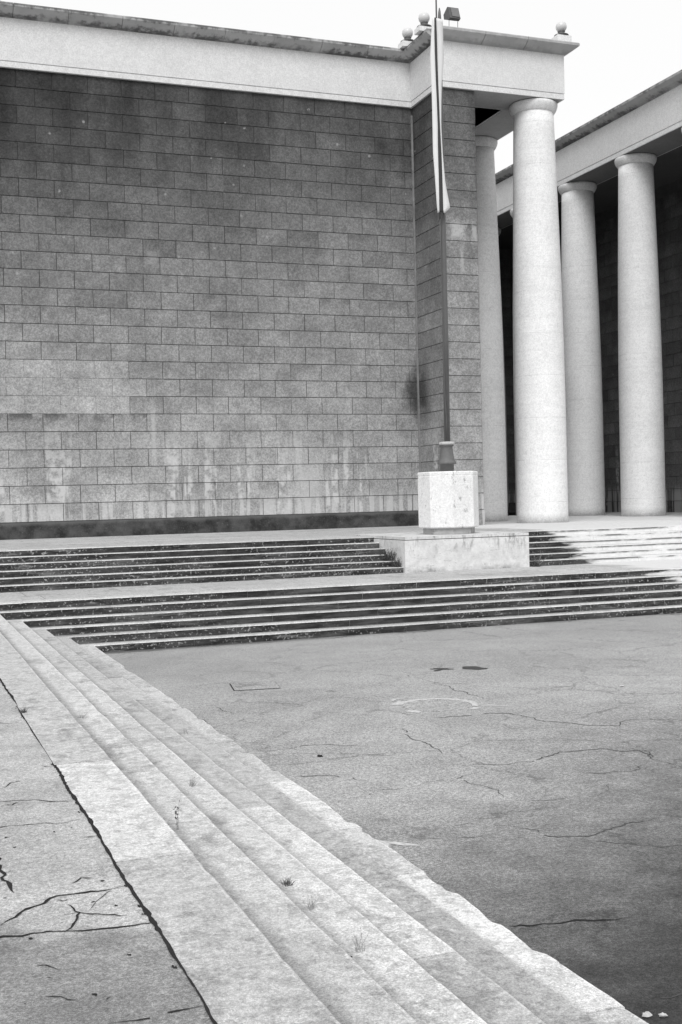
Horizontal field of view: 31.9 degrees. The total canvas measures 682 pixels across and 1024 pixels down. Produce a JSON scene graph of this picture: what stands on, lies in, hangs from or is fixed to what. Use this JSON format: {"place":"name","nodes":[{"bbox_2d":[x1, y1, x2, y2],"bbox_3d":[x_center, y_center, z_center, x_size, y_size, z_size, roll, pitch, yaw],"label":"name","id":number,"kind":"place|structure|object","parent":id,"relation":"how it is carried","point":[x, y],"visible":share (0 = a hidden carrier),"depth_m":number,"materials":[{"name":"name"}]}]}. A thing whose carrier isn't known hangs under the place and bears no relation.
{"place":"outdoors","nodes":[
{"label":"outdoors","id":0,"kind":"place"},
{"bbox_2d":[0,678,217,1023],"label":"pavement","id":1,"kind":"structure","parent":0,"point":[83,940],"depth_m":4.93,"materials":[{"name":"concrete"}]},
{"bbox_2d":[0,1,579,539],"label":"museum building","id":2,"kind":"structure","parent":0,"point":[220,283],"depth_m":37.12,"materials":[{"name":"stone"}]},
{"bbox_2d":[398,27,412,48],"bbox_3d":[2.145,-15.249,38.373,0.520,0.678,0.480,-2,1,-21],"label":"ball finial","id":3,"kind":"object","parent":2,"relation":"on","point":[407,33],"visible":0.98,"depth_m":38.22,"materials":[{"name":"stone"}]},
{"bbox_2d":[414,12,431,35],"bbox_3d":[2.592,-15.237,37.152,0.520,0.658,0.480,-2,1,-21],"label":"ball finial","id":4,"kind":"object","parent":2,"relation":"on","point":[423,18],"visible":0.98,"depth_m":37.01,"materials":[{"name":"stone"}]},
{"bbox_2d":[443,7,460,26],"bbox_3d":[3.469,-15.331,37.229,0.360,0.801,0.472,-2,1,-21],"label":"floodlight","id":5,"kind":"object","parent":2,"relation":"on","point":[451,13],"visible":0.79,"depth_m":37.08,"materials":[{"name":"grey metal"}]},
{"bbox_2d":[551,21,571,41],"bbox_3d":[7.154,-15.479,38.702,0.520,0.878,0.480,-2,1,-21],"label":"ball finial","id":6,"kind":"object","parent":2,"relation":"on","point":[561,27],"visible":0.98,"depth_m":38.55,"materials":[{"name":"stone"}]},
{"bbox_2d":[0,512,681,549],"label":"terrace","id":7,"kind":"structure","parent":0,"point":[611,519],"depth_m":33.30,"materials":[{"name":"grey stone"}]},
{"bbox_2d":[355,531,529,572],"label":"stone plinth","id":8,"kind":"structure","parent":7,"relation":"on","point":[418,551],"depth_m":27.67,"materials":[{"name":"stone"}]},
{"bbox_2d":[418,471,478,533],"bbox_3d":[2.598,-0.227,28.848,1.409,1.490,1.409,-2,1,-21],"label":"stone pedestal","id":9,"kind":"object","parent":8,"relation":"on","point":[448,502],"visible":1,"depth_m":28.27,"materials":[{"name":"stone"}]},
{"bbox_2d":[435,0,455,470],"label":"flagpole","id":10,"kind":"object","parent":9,"relation":"on","point":[446,461],"visible":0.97,"depth_m":28.74,"materials":[{"name":"grey metal"}]},
{"bbox_2d":[430,17,449,212],"bbox_3d":[2.386,-9.477,28.542,0.453,4.629,0.112,-2,1,-31],"label":"flag","id":11,"kind":"object","parent":10,"relation":"hanging from","point":[436,63],"visible":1,"depth_m":28.47,"materials":[{"name":"white fabric"}]},
{"bbox_2d":[0,0,681,173],"label":"sky","id":12,"kind":"structure","parent":0,"point":[627,47],"materials":[{"name":"white"}]},
{"bbox_2d":[103,613,681,1023],"bbox_3d":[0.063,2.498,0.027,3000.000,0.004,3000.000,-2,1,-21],"label":"ground","id":13,"kind":"structure","parent":0,"point":[530,797],"depth_m":11.49,"materials":[{"name":"concrete"}]},
{"bbox_2d":[229,681,279,690],"bbox_3d":[-1.166,2.348,16.106,0.629,0.004,0.643,-2,1,-11],"label":"manhole cover","id":14,"kind":"object","parent":13,"relation":"on","point":[254,686],"visible":1,"depth_m":16.10,"materials":[{"name":"metal"}]},
{"bbox_2d":[0,615,647,1023],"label":"stone staircase","id":15,"kind":"structure","parent":13,"relation":"on","point":[250,935],"depth_m":6.16,"materials":[{"name":"stone"}]},
{"bbox_2d":[17,708,26,712],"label":"weed","id":16,"kind":"object","parent":15,"relation":"on","point":[24,711],"visible":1,"depth_m":9.96,"materials":[{"name":"grey plant"}]},
{"bbox_2d":[173,800,181,824],"bbox_3d":[-0.931,1.716,6.754,0.061,0.190,0.066,-2,1,-40],"label":"weed","id":17,"kind":"object","parent":15,"relation":"on","point":[176,813],"visible":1,"depth_m":6.76,"materials":[{"name":"grey plant"}]},
{"bbox_2d":[188,776,200,786],"bbox_3d":[-1.010,1.880,8.361,0.143,0.091,0.219,-2,1,-41],"label":"weed","id":18,"kind":"object","parent":15,"relation":"on","point":[192,784],"visible":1,"depth_m":8.35,"materials":[{"name":"plant"}]},
{"bbox_2d":[280,878,294,886],"bbox_3d":[-0.280,1.908,6.145,0.083,0.047,0.092,-2,1,-21],"label":"weed","id":19,"kind":"object","parent":15,"relation":"on","point":[287,882],"visible":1,"depth_m":6.14,"materials":[{"name":"grey plant"}]},
{"bbox_2d":[303,893,319,910],"bbox_3d":[-0.148,1.889,5.771,0.100,0.086,0.072,-2,1,-21],"label":"weed","id":20,"kind":"object","parent":15,"relation":"on","point":[311,905],"visible":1,"depth_m":5.77,"materials":[{"name":"plant"}]},
{"bbox_2d":[351,928,367,951],"bbox_3d":[0.074,1.881,5.239,0.085,0.103,0.114,-2,1,-21],"label":"weed","id":21,"kind":"object","parent":15,"relation":"on","point":[356,946],"visible":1,"depth_m":5.21,"materials":[{"name":"plant"}]},
{"bbox_2d":[0,566,681,651],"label":"stone staircase","id":22,"kind":"structure","parent":13,"relation":"on","point":[140,622],"depth_m":22.71,"materials":[{"name":"grey stone"}]},
{"bbox_2d":[0,525,681,592],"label":"stone staircase","id":23,"kind":"structure","parent":13,"relation":"on","point":[81,567],"depth_m":26.87,"materials":[{"name":"grey stone"}]},
{"bbox_2d":[373,549,396,560],"bbox_3d":[1.079,0.981,27.592,0.632,0.327,0.642,-2,1,-21],"label":"weed","id":24,"kind":"object","parent":23,"relation":"on","point":[389,557],"visible":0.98,"depth_m":27.60,"materials":[{"name":"grey plant"}]},
{"bbox_2d":[389,557,400,566],"bbox_3d":[1.311,1.149,27.308,0.428,0.244,0.427,-1,1,13],"label":"weed","id":25,"kind":"object","parent":23,"relation":"on","point":[395,563],"visible":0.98,"depth_m":27.29,"materials":[{"name":"grey plant"}]},
{"bbox_2d":[0,559,681,601],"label":"landing","id":26,"kind":"object","parent":13,"relation":"on","point":[150,589],"visible":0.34,"depth_m":25.17,"materials":[{"name":"grey stone"}]},
{"bbox_2d":[530,556,541,566],"bbox_3d":[4.637,1.169,28.331,0.367,0.275,0.505,-2,1,-21],"label":"weed","id":27,"kind":"object","parent":26,"relation":"on","point":[534,563],"visible":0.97,"depth_m":28.27,"materials":[{"name":"grey plant"}]},
{"bbox_2d":[403,699,470,711],"bbox_3d":[1.148,2.316,14.275,0.820,0.020,0.820,-2,1,-21],"label":"manhole cover","id":28,"kind":"object","parent":13,"relation":"on","point":[434,705],"visible":1,"depth_m":14.25,"materials":[{"name":"metal"}]},
{"bbox_2d":[642,1011,651,1016],"bbox_3d":[1.456,2.392,5.676,0.059,0.020,0.034,-2,1,-21],"label":"pebble","id":29,"kind":"object","parent":13,"relation":"on","point":[647,1014],"visible":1,"depth_m":5.67,"materials":[{"name":"white stone"}]},
{"bbox_2d":[658,1012,667,1016],"bbox_3d":[1.532,2.392,5.674,0.044,0.017,0.040,-2,1,-21],"label":"pebble","id":30,"kind":"object","parent":13,"relation":"on","point":[662,1014],"visible":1,"depth_m":5.66,"materials":[{"name":"white stone"}]},
{"bbox_2d":[495,70,681,516],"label":"colonnade building","id":31,"kind":"structure","parent":0,"point":[619,178],"depth_m":48.61,"materials":[{"name":"stone"}]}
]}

